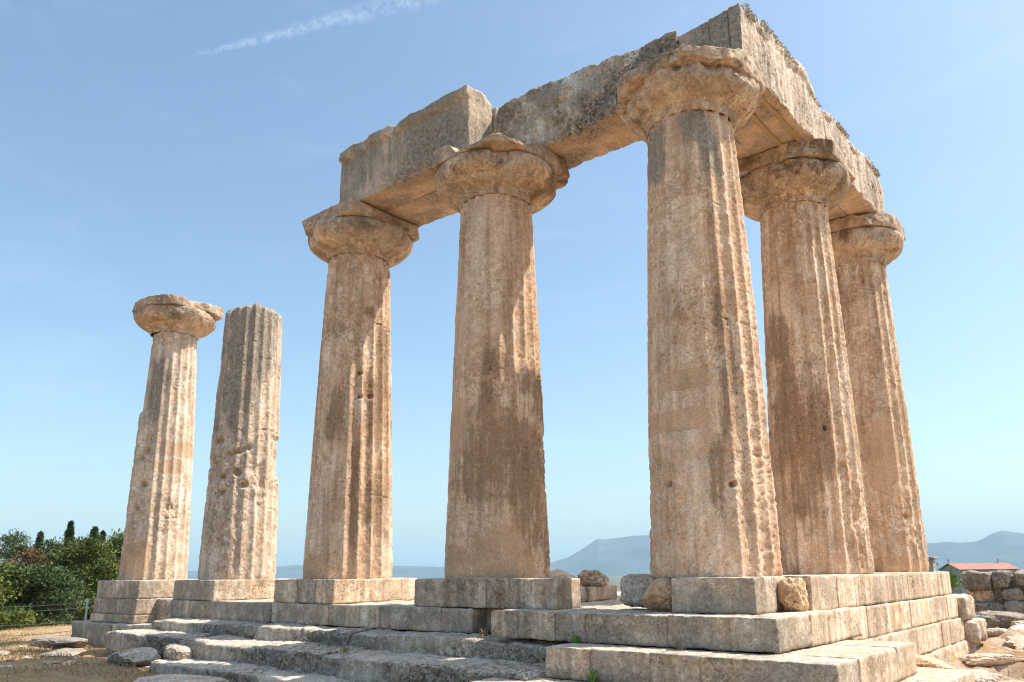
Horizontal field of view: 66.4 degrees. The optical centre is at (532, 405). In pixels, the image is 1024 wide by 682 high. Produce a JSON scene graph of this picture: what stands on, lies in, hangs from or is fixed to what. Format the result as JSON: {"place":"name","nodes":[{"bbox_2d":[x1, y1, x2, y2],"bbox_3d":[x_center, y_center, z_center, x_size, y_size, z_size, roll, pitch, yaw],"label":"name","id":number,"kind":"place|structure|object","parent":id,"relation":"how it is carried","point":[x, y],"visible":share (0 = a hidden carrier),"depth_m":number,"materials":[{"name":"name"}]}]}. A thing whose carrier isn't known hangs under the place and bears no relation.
{"place":"outdoors","nodes":[
{"label":"outdoors","id":0,"kind":"place"},
{"bbox_2d":[0,624,245,681],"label":"dry grass","id":1,"kind":"structure","parent":0,"point":[3,647],"depth_m":14.83,"materials":[{"name":"brown plant"}]},
{"bbox_2d":[0,576,1023,681],"bbox_3d":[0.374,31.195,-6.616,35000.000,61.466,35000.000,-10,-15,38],"label":"ground","id":2,"kind":"structure","parent":0,"point":[998,645],"depth_m":14.19,"materials":[{"name":"beige soil"}]},
{"bbox_2d":[0,650,9,655],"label":"flat rock","id":3,"kind":"object","parent":2,"relation":"on","point":[5,652],"visible":0.61,"depth_m":16.42,"materials":[{"name":"beige stone"}]},
{"bbox_2d":[0,665,11,668],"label":"stone","id":4,"kind":"object","parent":2,"relation":"on","point":[3,666],"visible":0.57,"depth_m":13.84,"materials":[{"name":"grey stone"}]},
{"bbox_2d":[0,528,42,564],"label":"pine tree","id":5,"kind":"object","parent":2,"relation":"on","point":[11,541],"visible":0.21,"depth_m":47.88,"materials":[{"name":"green plant"}]},
{"bbox_2d":[0,559,53,630],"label":"bush","id":6,"kind":"object","parent":2,"relation":"on","point":[10,617],"visible":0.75,"depth_m":31.77,"materials":[{"name":"green plant"}]},
{"bbox_2d":[2,545,73,614],"bbox_3d":[-24.981,9.516,38.670,4.433,5.231,5.026,2,-12,-11],"label":"pine tree","id":7,"kind":"object","parent":2,"relation":"on","point":[25,555],"visible":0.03,"depth_m":39.09,"materials":[{"name":"green plant"}]},
{"bbox_2d":[34,530,44,550],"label":"cypress tree","id":8,"kind":"object","parent":2,"relation":"on","point":[39,540],"visible":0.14,"depth_m":53.50,"materials":[{"name":"green plant"}]},
{"bbox_2d":[0,600,93,635],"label":"wire fence","id":9,"kind":"object","parent":2,"relation":"on","point":[86,609],"visible":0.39,"depth_m":20.36,"materials":[{"name":"grey metal"}]},
{"bbox_2d":[27,536,67,562],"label":"pine tree","id":10,"kind":"object","parent":2,"relation":"on","point":[50,543],"visible":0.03,"depth_m":49.83,"materials":[{"name":"green plant"}]},
{"bbox_2d":[0,561,95,629],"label":"bush","id":11,"kind":"object","parent":2,"relation":"on","point":[51,584],"visible":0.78,"depth_m":33.41,"materials":[{"name":"green plant"}]},
{"bbox_2d":[41,661,59,664],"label":"stone","id":12,"kind":"object","parent":2,"relation":"on","point":[48,662],"visible":0.88,"depth_m":14.52,"materials":[{"name":"grey stone"}]},
{"bbox_2d":[29,636,87,647],"bbox_3d":[-11.263,5.632,18.538,1.950,0.304,0.734,-9,-14,33],"label":"flat rock","id":13,"kind":"object","parent":2,"relation":"on","point":[60,641],"visible":0.84,"depth_m":18.20,"materials":[{"name":"grey stone"}]},
{"bbox_2d":[38,648,86,657],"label":"flat rock","id":14,"kind":"object","parent":2,"relation":"on","point":[73,652],"visible":0.65,"depth_m":16.04,"materials":[{"name":"beige stone"}]},
{"bbox_2d":[62,660,75,664],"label":"stone","id":15,"kind":"object","parent":2,"relation":"on","point":[70,661],"visible":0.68,"depth_m":14.46,"materials":[{"name":"grey stone"}]},
{"bbox_2d":[51,561,87,624],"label":"pine tree","id":16,"kind":"object","parent":2,"relation":"on","point":[70,611],"visible":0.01,"depth_m":43.79,"materials":[{"name":"green plant"}]},
{"bbox_2d":[64,520,75,608],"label":"cypress tree","id":17,"kind":"object","parent":2,"relation":"on","point":[69,532],"visible":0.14,"depth_m":52.76,"materials":[{"name":"green plant"}]},
{"bbox_2d":[36,532,120,620],"bbox_3d":[-22.488,9.014,38.923,5.233,5.643,4.910,-5,-13,18],"label":"pine tree","id":18,"kind":"object","parent":2,"relation":"on","point":[90,559],"visible":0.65,"depth_m":38.99,"materials":[{"name":"green plant"}]},
{"bbox_2d":[72,526,99,609],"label":"cypress tree","id":19,"kind":"object","parent":2,"relation":"on","point":[94,530],"visible":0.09,"depth_m":52.60,"materials":[{"name":"green plant"}]},
{"bbox_2d":[75,589,96,620],"bbox_3d":[-20.776,10.088,37.650,3.596,2.845,3.319,-3,-12,11],"label":"pine tree","id":20,"kind":"object","parent":2,"relation":"on","point":[90,609],"visible":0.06,"depth_m":37.37,"materials":[{"name":"green plant"}]},
{"bbox_2d":[99,530,105,542],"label":"cypress tree","id":21,"kind":"object","parent":2,"relation":"on","point":[103,533],"visible":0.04,"depth_m":56.29,"materials":[{"name":"green plant"}]},
{"bbox_2d":[83,528,123,600],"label":"pine tree","id":22,"kind":"object","parent":2,"relation":"on","point":[118,542],"visible":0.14,"depth_m":45.04,"materials":[{"name":"green plant"}]},
{"bbox_2d":[107,647,160,666],"bbox_3d":[-7.483,4.689,14.598,1.323,0.349,0.746,-10,-15,38],"label":"flat rock","id":23,"kind":"object","parent":2,"relation":"on","point":[142,656],"visible":0.92,"depth_m":14.27,"materials":[{"name":"grey stone"}]},
{"bbox_2d":[134,674,228,681],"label":"flat rock","id":24,"kind":"object","parent":2,"relation":"on","point":[176,678],"visible":1,"depth_m":11.74,"materials":[{"name":"stone"}]},
{"bbox_2d":[71,571,987,681],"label":"temple platform","id":25,"kind":"structure","parent":2,"relation":"on","point":[883,626],"depth_m":10.93,"materials":[{"name":"stone"}]},
{"bbox_2d":[90,579,198,623],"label":"base block","id":26,"kind":"structure","parent":25,"relation":"on","point":[127,601],"depth_m":18.96,"materials":[{"name":"stone"}]},
{"bbox_2d":[119,294,222,579],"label":"stone column","id":27,"kind":"structure","parent":26,"relation":"on","point":[155,545],"depth_m":20.52,"materials":[{"name":"stone"}]},
{"bbox_2d":[163,643,192,659],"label":"flat rock","id":28,"kind":"object","parent":25,"relation":"on","point":[174,651],"visible":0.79,"depth_m":13.99,"materials":[{"name":"beige stone"}]},
{"bbox_2d":[173,578,285,600],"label":"base block","id":29,"kind":"structure","parent":25,"relation":"on","point":[216,590],"depth_m":16.99,"materials":[{"name":"stone"}]},
{"bbox_2d":[198,303,281,579],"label":"stone column","id":30,"kind":"structure","parent":29,"relation":"on","point":[239,534],"depth_m":17.84,"materials":[{"name":"stone"}]},
{"bbox_2d":[338,646,349,652],"bbox_3d":[-2.892,3.718,11.968,0.190,0.110,0.168,-10,-15,38],"label":"weed","id":31,"kind":"object","parent":25,"relation":"on","point":[345,648],"visible":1,"depth_m":11.96,"materials":[{"name":"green plant"}]},
{"bbox_2d":[273,578,416,603],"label":"base block","id":32,"kind":"structure","parent":25,"relation":"on","point":[330,591],"depth_m":14.55,"materials":[{"name":"stone"}]},
{"bbox_2d":[302,198,419,578],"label":"stone column","id":33,"kind":"structure","parent":32,"relation":"on","point":[360,248],"depth_m":15.50,"materials":[{"name":"stone"}]},
{"bbox_2d":[478,628,490,635],"bbox_3d":[-0.705,3.226,11.170,0.236,0.131,0.120,-4,-13,17],"label":"weed","id":34,"kind":"object","parent":25,"relation":"on","point":[483,632],"visible":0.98,"depth_m":11.15,"materials":[{"name":"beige plant"}]},
{"bbox_2d":[414,577,580,609],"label":"base block","id":35,"kind":"structure","parent":25,"relation":"on","point":[553,593],"depth_m":11.49,"materials":[{"name":"stone"}]},
{"bbox_2d":[433,133,569,578],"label":"stone column","id":36,"kind":"structure","parent":35,"relation":"on","point":[496,191],"depth_m":13.03,"materials":[{"name":"stone"}]},
{"bbox_2d":[339,84,498,227],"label":"architrave beam","id":37,"kind":"structure","parent":36,"relation":"on","point":[389,169],"depth_m":15.16,"materials":[{"name":"stone"}]},
{"bbox_2d":[496,31,678,169],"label":"architrave beam","id":38,"kind":"structure","parent":36,"relation":"on","point":[573,119],"depth_m":13.57,"materials":[{"name":"stone"}]},
{"bbox_2d":[549,569,581,585],"bbox_3d":[0.516,3.218,14.053,0.798,0.573,0.765,-10,-15,38],"label":"boulder","id":39,"kind":"object","parent":25,"relation":"on","point":[557,573],"visible":0.25,"depth_m":13.96,"materials":[{"name":"beige stone"}]},
{"bbox_2d":[571,633,579,642],"bbox_3d":[0.551,2.942,9.903,0.168,0.121,0.154,0,-12,-2],"label":"weed","id":40,"kind":"object","parent":25,"relation":"on","point":[575,639],"visible":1,"depth_m":9.88,"materials":[{"name":"green plant"}]},
{"bbox_2d":[580,586,586,602],"bbox_3d":[0.429,3.338,13.819,0.988,0.308,0.472,-10,-15,38],"label":"loose block","id":41,"kind":"object","parent":25,"relation":"on","point":[583,593],"depth_m":13.62,"materials":[{"name":"stone"}]},
{"bbox_2d":[586,668,599,681],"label":"weed","id":42,"kind":"object","parent":25,"relation":"on","point":[591,678],"visible":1,"depth_m":8.99,"materials":[{"name":"green plant"}]},
{"bbox_2d":[581,585,616,601],"bbox_3d":[0.958,3.425,14.288,0.828,0.323,0.965,-10,-15,38],"label":"loose block","id":43,"kind":"object","parent":25,"relation":"on","point":[603,592],"depth_m":14.02,"materials":[{"name":"stone"}]},
{"bbox_2d":[577,570,609,586],"bbox_3d":[1.103,3.137,14.214,0.577,0.305,0.556,-3,-12,10],"label":"boulder","id":44,"kind":"object","parent":43,"relation":"on","point":[591,578],"visible":0.97,"depth_m":14.00,"materials":[{"name":"beige stone"}]},
{"bbox_2d":[620,574,651,607],"bbox_3d":[1.557,2.614,11.038,0.637,0.480,0.748,-10,-15,38],"label":"boulder","id":45,"kind":"object","parent":25,"relation":"on","point":[633,587],"visible":0.56,"depth_m":10.83,"materials":[{"name":"grey stone"}]},
{"bbox_2d":[641,577,671,610],"bbox_3d":[1.686,2.432,10.084,0.534,0.438,0.527,-10,-15,38],"label":"boulder","id":46,"kind":"object","parent":25,"relation":"on","point":[657,595],"visible":0.73,"depth_m":9.91,"materials":[{"name":"beige stone"}]},
{"bbox_2d":[674,639,685,649],"bbox_3d":[1.675,2.724,8.964,0.178,0.131,0.172,-3,-12,12],"label":"weed","id":47,"kind":"object","parent":25,"relation":"on","point":[679,646],"visible":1,"depth_m":8.96,"materials":[{"name":"plant"}]},
{"bbox_2d":[614,45,782,576],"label":"stone column","id":48,"kind":"structure","parent":25,"relation":"on","point":[684,112],"depth_m":10.58,"materials":[{"name":"stone"}]},
{"bbox_2d":[648,576,787,614],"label":"base block","id":49,"kind":"structure","parent":25,"relation":"on","point":[738,595],"depth_m":9.31,"materials":[{"name":"stone"}]},
{"bbox_2d":[777,577,808,611],"bbox_3d":[3.170,2.318,9.594,0.351,0.422,0.367,-10,-15,38],"label":"boulder","id":50,"kind":"object","parent":25,"relation":"on","point":[792,595],"visible":0.99,"depth_m":9.48,"materials":[{"name":"beige stone"}]},
{"bbox_2d":[737,138,874,573],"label":"stone column","id":51,"kind":"structure","parent":25,"relation":"on","point":[793,192],"depth_m":13.46,"materials":[{"name":"stone"}]},
{"bbox_2d":[678,2,824,159],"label":"architrave beam","id":52,"kind":"structure","parent":51,"relation":"on","point":[787,109],"depth_m":12.88,"materials":[{"name":"stone"}]},
{"bbox_2d":[741,3,880,176],"bbox_3d":[5.345,-5.540,14.623,0.403,0.266,7.037,-10,-15,38],"label":"dry moss","id":53,"kind":"object","parent":52,"relation":"on","point":[765,25],"visible":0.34,"depth_m":12.86,"materials":[{"name":"beige plant"}]},
{"bbox_2d":[829,212,928,571],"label":"stone column","id":54,"kind":"structure","parent":25,"relation":"on","point":[867,248],"depth_m":16.20,"materials":[{"name":"stone"}]},
{"bbox_2d":[820,110,884,220],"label":"architrave beam","id":55,"kind":"structure","parent":54,"relation":"on","point":[864,194],"depth_m":16.10,"materials":[{"name":"stone"}]},
{"bbox_2d":[915,654,952,668],"bbox_3d":[5.296,3.593,10.870,1.110,0.309,0.575,3,-12,-16],"label":"flat rock","id":56,"kind":"object","parent":2,"relation":"on","point":[926,661],"visible":0.25,"depth_m":10.67,"materials":[{"name":"beige stone"}]},
{"bbox_2d":[937,563,962,591],"bbox_3d":[10.356,4.372,19.793,0.940,0.801,1.027,-10,-15,38],"label":"shrub","id":57,"kind":"object","parent":2,"relation":"on","point":[953,581],"visible":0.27,"depth_m":19.59,"materials":[{"name":"green plant"}]},
{"bbox_2d":[960,669,1003,681],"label":"rock outcrop","id":58,"kind":"object","parent":2,"relation":"on","point":[980,675],"visible":0.45,"depth_m":10.92,"materials":[{"name":"beige stone"}]},
{"bbox_2d":[959,653,1023,667],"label":"rock outcrop","id":59,"kind":"object","parent":2,"relation":"on","point":[986,660],"visible":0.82,"depth_m":13.89,"materials":[{"name":"beige stone"}]},
{"bbox_2d":[961,570,1023,613],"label":"ruined wall","id":60,"kind":"structure","parent":2,"relation":"on","point":[1000,590],"depth_m":20.05,"materials":[{"name":"stone"}]},
{"bbox_2d":[986,627,1007,635],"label":"rock outcrop","id":61,"kind":"object","parent":2,"relation":"on","point":[996,631],"visible":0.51,"depth_m":16.86,"materials":[{"name":"beige stone"}]},
{"bbox_2d":[976,610,1023,628],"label":"boulder","id":62,"kind":"object","parent":2,"relation":"on","point":[999,619],"visible":0.52,"depth_m":18.90,"materials":[{"name":"stone"}]},
{"bbox_2d":[1005,636,1023,647],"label":"rock outcrop","id":63,"kind":"object","parent":2,"relation":"on","point":[1013,641],"visible":0.8,"depth_m":15.81,"materials":[{"name":"beige stone"}]},
{"bbox_2d":[1008,624,1023,629],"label":"rock outcrop","id":64,"kind":"object","parent":2,"relation":"on","point":[1018,626],"visible":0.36,"depth_m":17.33,"materials":[{"name":"beige stone"}]},
{"bbox_2d":[1011,620,1023,625],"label":"rock outcrop","id":65,"kind":"object","parent":2,"relation":"on","point":[1013,623],"visible":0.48,"depth_m":17.95,"materials":[{"name":"beige stone"}]},
{"bbox_2d":[1014,644,1023,649],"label":"rock outcrop","id":66,"kind":"object","parent":2,"relation":"on","point":[1019,646],"visible":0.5,"depth_m":14.72,"materials":[{"name":"beige stone"}]},
{"bbox_2d":[0,0,1023,570],"label":"sky","id":67,"kind":"structure","parent":0,"point":[184,148],"materials":[{"name":"blue"}]},
{"bbox_2d":[187,530,1023,578],"bbox_3d":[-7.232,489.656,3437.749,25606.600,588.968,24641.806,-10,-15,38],"label":"mountains","id":68,"kind":"structure","parent":0,"point":[624,556],"depth_m":9428.97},
{"bbox_2d":[928,556,936,571],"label":"gate pier","id":69,"kind":"structure","parent":0,"point":[931,561],"depth_m":78.63,"materials":[{"name":"stone"}]},
{"bbox_2d":[938,558,1019,594],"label":"red roofed building","id":70,"kind":"structure","parent":0,"point":[959,568],"depth_m":127.40,"materials":[{"name":"stone"}]}
]}

